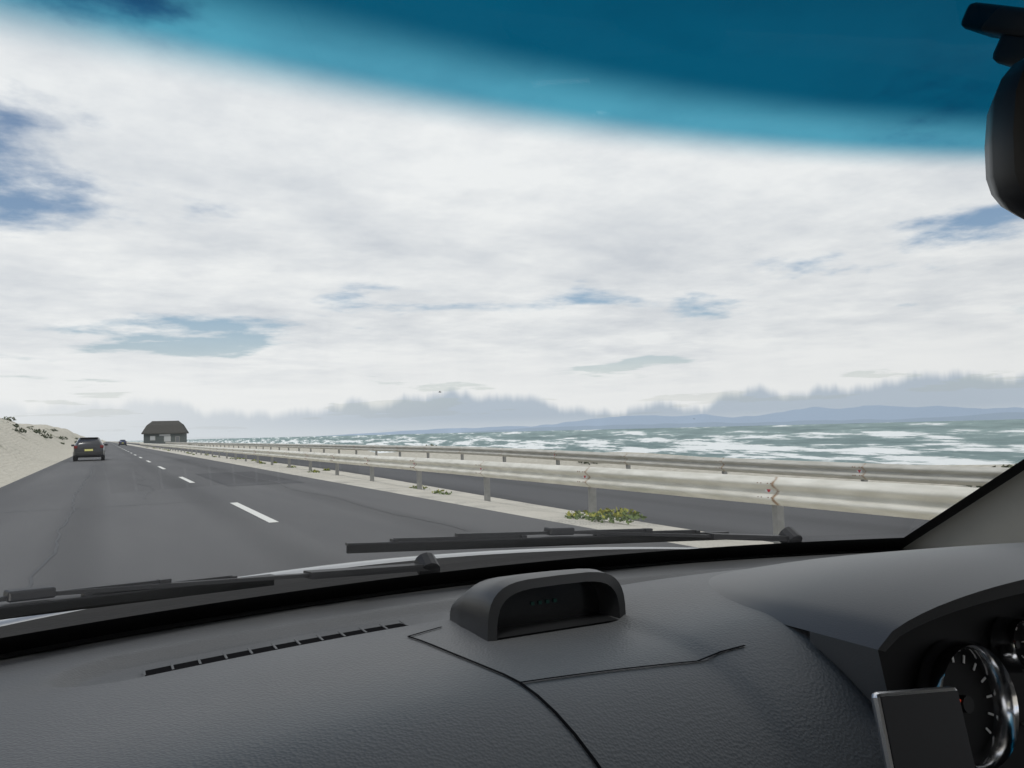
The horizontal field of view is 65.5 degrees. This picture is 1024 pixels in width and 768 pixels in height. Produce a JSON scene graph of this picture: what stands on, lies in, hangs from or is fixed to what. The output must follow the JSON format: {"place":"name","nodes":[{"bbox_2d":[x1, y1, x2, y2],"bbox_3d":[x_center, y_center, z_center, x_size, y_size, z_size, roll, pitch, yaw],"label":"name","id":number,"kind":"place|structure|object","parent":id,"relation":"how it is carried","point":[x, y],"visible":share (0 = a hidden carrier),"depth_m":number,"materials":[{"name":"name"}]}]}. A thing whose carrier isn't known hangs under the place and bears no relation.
{"place":"outdoors","nodes":[
{"label":"outdoors","id":0,"kind":"place"},
{"bbox_2d":[0,442,697,604],"bbox_3d":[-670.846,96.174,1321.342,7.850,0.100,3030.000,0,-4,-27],"label":"road","id":1,"kind":"structure","parent":0,"point":[134,539],"depth_m":11.13,"materials":[{"name":"grey asphalt"}]},
{"bbox_2d":[71,437,107,460],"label":"grey hatchback car","id":2,"kind":"object","parent":1,"relation":"on","point":[86,447],"visible":0.99,"depth_m":49.42,"materials":[{"name":"grey paint"}]},
{"bbox_2d":[118,440,126,445],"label":"blue car","id":3,"kind":"object","parent":1,"relation":"on","point":[122,442],"visible":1,"depth_m":192.85,"materials":[{"name":"blue paint"}]},
{"bbox_2d":[123,449,277,522],"bbox_3d":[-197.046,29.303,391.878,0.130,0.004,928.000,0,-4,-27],"label":"road lane dashes","id":4,"kind":"object","parent":1,"relation":"on","point":[257,514],"visible":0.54,"depth_m":13.09,"materials":[{"name":"paint"}]},
{"bbox_2d":[1,452,467,602],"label":"road cracks and patch","id":5,"kind":"object","parent":1,"relation":"on","point":[228,478],"visible":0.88,"depth_m":22.09,"materials":[{"name":"grey asphalt"}]},
{"bbox_2d":[0,418,1013,487],"bbox_3d":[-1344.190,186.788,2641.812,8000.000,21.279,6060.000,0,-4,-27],"label":"terrain","id":6,"kind":"structure","parent":0,"point":[27,453],"depth_m":45.07,"materials":[{"name":"beige sand"}]},
{"bbox_2d":[2,416,78,444],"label":"dune vegetation","id":7,"kind":"object","parent":6,"relation":"on","point":[39,431],"visible":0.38,"depth_m":104.93,"materials":[{"name":"green plant"}]},
{"bbox_2d":[141,421,188,443],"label":"thatched hut","id":8,"kind":"object","parent":6,"relation":"on","point":[158,432],"visible":0.82,"depth_m":204.54,"materials":[{"name":"paint"}]},
{"bbox_2d":[114,442,773,547],"bbox_3d":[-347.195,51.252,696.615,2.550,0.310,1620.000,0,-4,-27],"label":"shoulder gravel","id":9,"kind":"structure","parent":6,"relation":"on","point":[553,514],"depth_m":15.79,"materials":[{"name":"beige gravel"}]},
{"bbox_2d":[145,447,646,524],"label":"median plants","id":10,"kind":"object","parent":9,"relation":"on","point":[598,516],"visible":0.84,"depth_m":10.75,"materials":[{"name":"green plant"}]},
{"bbox_2d":[140,443,978,543],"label":"guardrail","id":11,"kind":"object","parent":9,"relation":"on","point":[914,501],"visible":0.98,"depth_m":9.81,"materials":[{"name":"grey metal"}]},
{"bbox_2d":[117,442,929,541],"bbox_3d":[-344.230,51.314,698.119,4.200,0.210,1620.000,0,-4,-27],"label":"service road","id":12,"kind":"structure","parent":6,"relation":"on","point":[736,517],"depth_m":14.88,"materials":[{"name":"grey asphalt"}]},
{"bbox_2d":[165,442,1008,485],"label":"guardrail","id":13,"kind":"object","parent":6,"relation":"on","point":[951,475],"visible":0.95,"depth_m":17.99,"materials":[{"name":"grey metal"}]},
{"bbox_2d":[188,444,1016,487],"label":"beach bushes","id":14,"kind":"object","parent":6,"relation":"on","point":[1007,466],"visible":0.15,"depth_m":15.09,"materials":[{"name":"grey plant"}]},
{"bbox_2d":[0,9,1023,440],"label":"sky","id":15,"kind":"structure","parent":0,"point":[220,248],"materials":[{"name":"white"}]},
{"bbox_2d":[117,419,1023,464],"bbox_3d":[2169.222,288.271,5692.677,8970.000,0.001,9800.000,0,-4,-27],"label":"sea water","id":16,"kind":"structure","parent":0,"point":[984,442],"depth_m":167.95,"materials":[{"name":"teal liquid"}]},
{"bbox_2d":[331,405,1023,435],"bbox_3d":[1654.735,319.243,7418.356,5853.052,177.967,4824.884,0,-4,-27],"label":"mountains","id":17,"kind":"structure","parent":0,"point":[880,412],"depth_m":8014.59,"materials":[{"name":"blue"}]},
{"bbox_2d":[455,412,1023,432],"bbox_3d":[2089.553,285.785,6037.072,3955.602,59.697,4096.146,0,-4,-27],"label":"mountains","id":18,"kind":"structure","parent":0,"point":[1005,416],"depth_m":6640.86,"materials":[{"name":"blue"}]},
{"bbox_3d":[0.761,0.363,-0.707,2.050,1.605,3.700,0,-4,-27],"label":"car","id":19,"kind":"object","parent":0,"visible":0},
{"bbox_2d":[0,547,902,658],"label":"car bonnet cowl","id":20,"kind":"object","parent":19,"relation":"attached to","point":[446,562],"visible":0.16,"depth_m":1.17,"materials":[{"name":"black plastic"}]},
{"bbox_2d":[0,549,905,767],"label":"car dashboard","id":21,"kind":"object","parent":19,"relation":"attached to","point":[774,693],"visible":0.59,"depth_m":0.58,"materials":[{"name":"plastic"}]},
{"bbox_2d":[142,620,408,676],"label":"car defrost vents","id":22,"kind":"object","parent":21,"relation":"on","point":[225,656],"visible":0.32,"depth_m":0.76,"materials":[{"name":"black plastic"}]},
{"bbox_2d":[0,0,1023,153],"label":"band","id":23,"kind":"object","parent":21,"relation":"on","point":[923,76],"visible":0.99,"depth_m":0.45,"materials":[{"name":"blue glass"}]},
{"bbox_2d":[981,5,1023,218],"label":"rearview mirror","id":24,"kind":"object","parent":23,"relation":"attached to","point":[1004,151],"visible":0.87,"depth_m":0.38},
{"bbox_2d":[0,459,1023,653],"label":"car windscreen frit","id":25,"kind":"object","parent":21,"relation":"on","point":[9,644],"visible":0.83,"depth_m":1.07,"materials":[{"name":"black rubber"}]},
{"bbox_2d":[0,552,439,619],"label":"windshield wiper","id":26,"kind":"object","parent":25,"relation":"on","point":[144,591],"visible":0.99,"depth_m":0.81,"materials":[{"name":"black"}]},
{"bbox_2d":[345,527,801,553],"bbox_3d":[0.126,0.225,1.104,0.723,0.071,0.046,0,-4,-27],"label":"windshield wiper","id":27,"kind":"object","parent":25,"relation":"on","point":[484,540],"visible":0.98,"depth_m":1.07,"materials":[{"name":"black"}]},
{"bbox_2d":[450,569,625,640],"bbox_3d":[0.014,0.208,0.775,0.144,0.065,0.132,0,-4,-27],"label":"dashboard display housing","id":28,"kind":"object","parent":21,"relation":"on","point":[492,609],"visible":1,"depth_m":0.74,"materials":[{"name":"grey plastic"}]},
{"bbox_2d":[407,627,745,767],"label":"car dash seams","id":29,"kind":"object","parent":21,"relation":"on","point":[576,736],"visible":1,"depth_m":0.58,"materials":[{"name":"black plastic"}]},
{"bbox_2d":[708,542,1023,767],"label":"instrument cluster hood","id":30,"kind":"object","parent":21,"relation":"on","point":[872,623],"visible":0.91,"depth_m":0.67,"materials":[{"name":"grey plastic"}]},
{"bbox_2d":[871,686,974,767],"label":"phone in holder","id":31,"kind":"object","parent":21,"relation":"on","point":[922,728],"visible":1,"depth_m":0.55,"materials":[{"name":"black metal"}]},
{"bbox_2d":[902,471,1023,549],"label":"windshield pillar","id":32,"kind":"structure","parent":21,"relation":"attached to","point":[995,516],"depth_m":1.14,"materials":[{"name":"grey plastic"}]}
]}

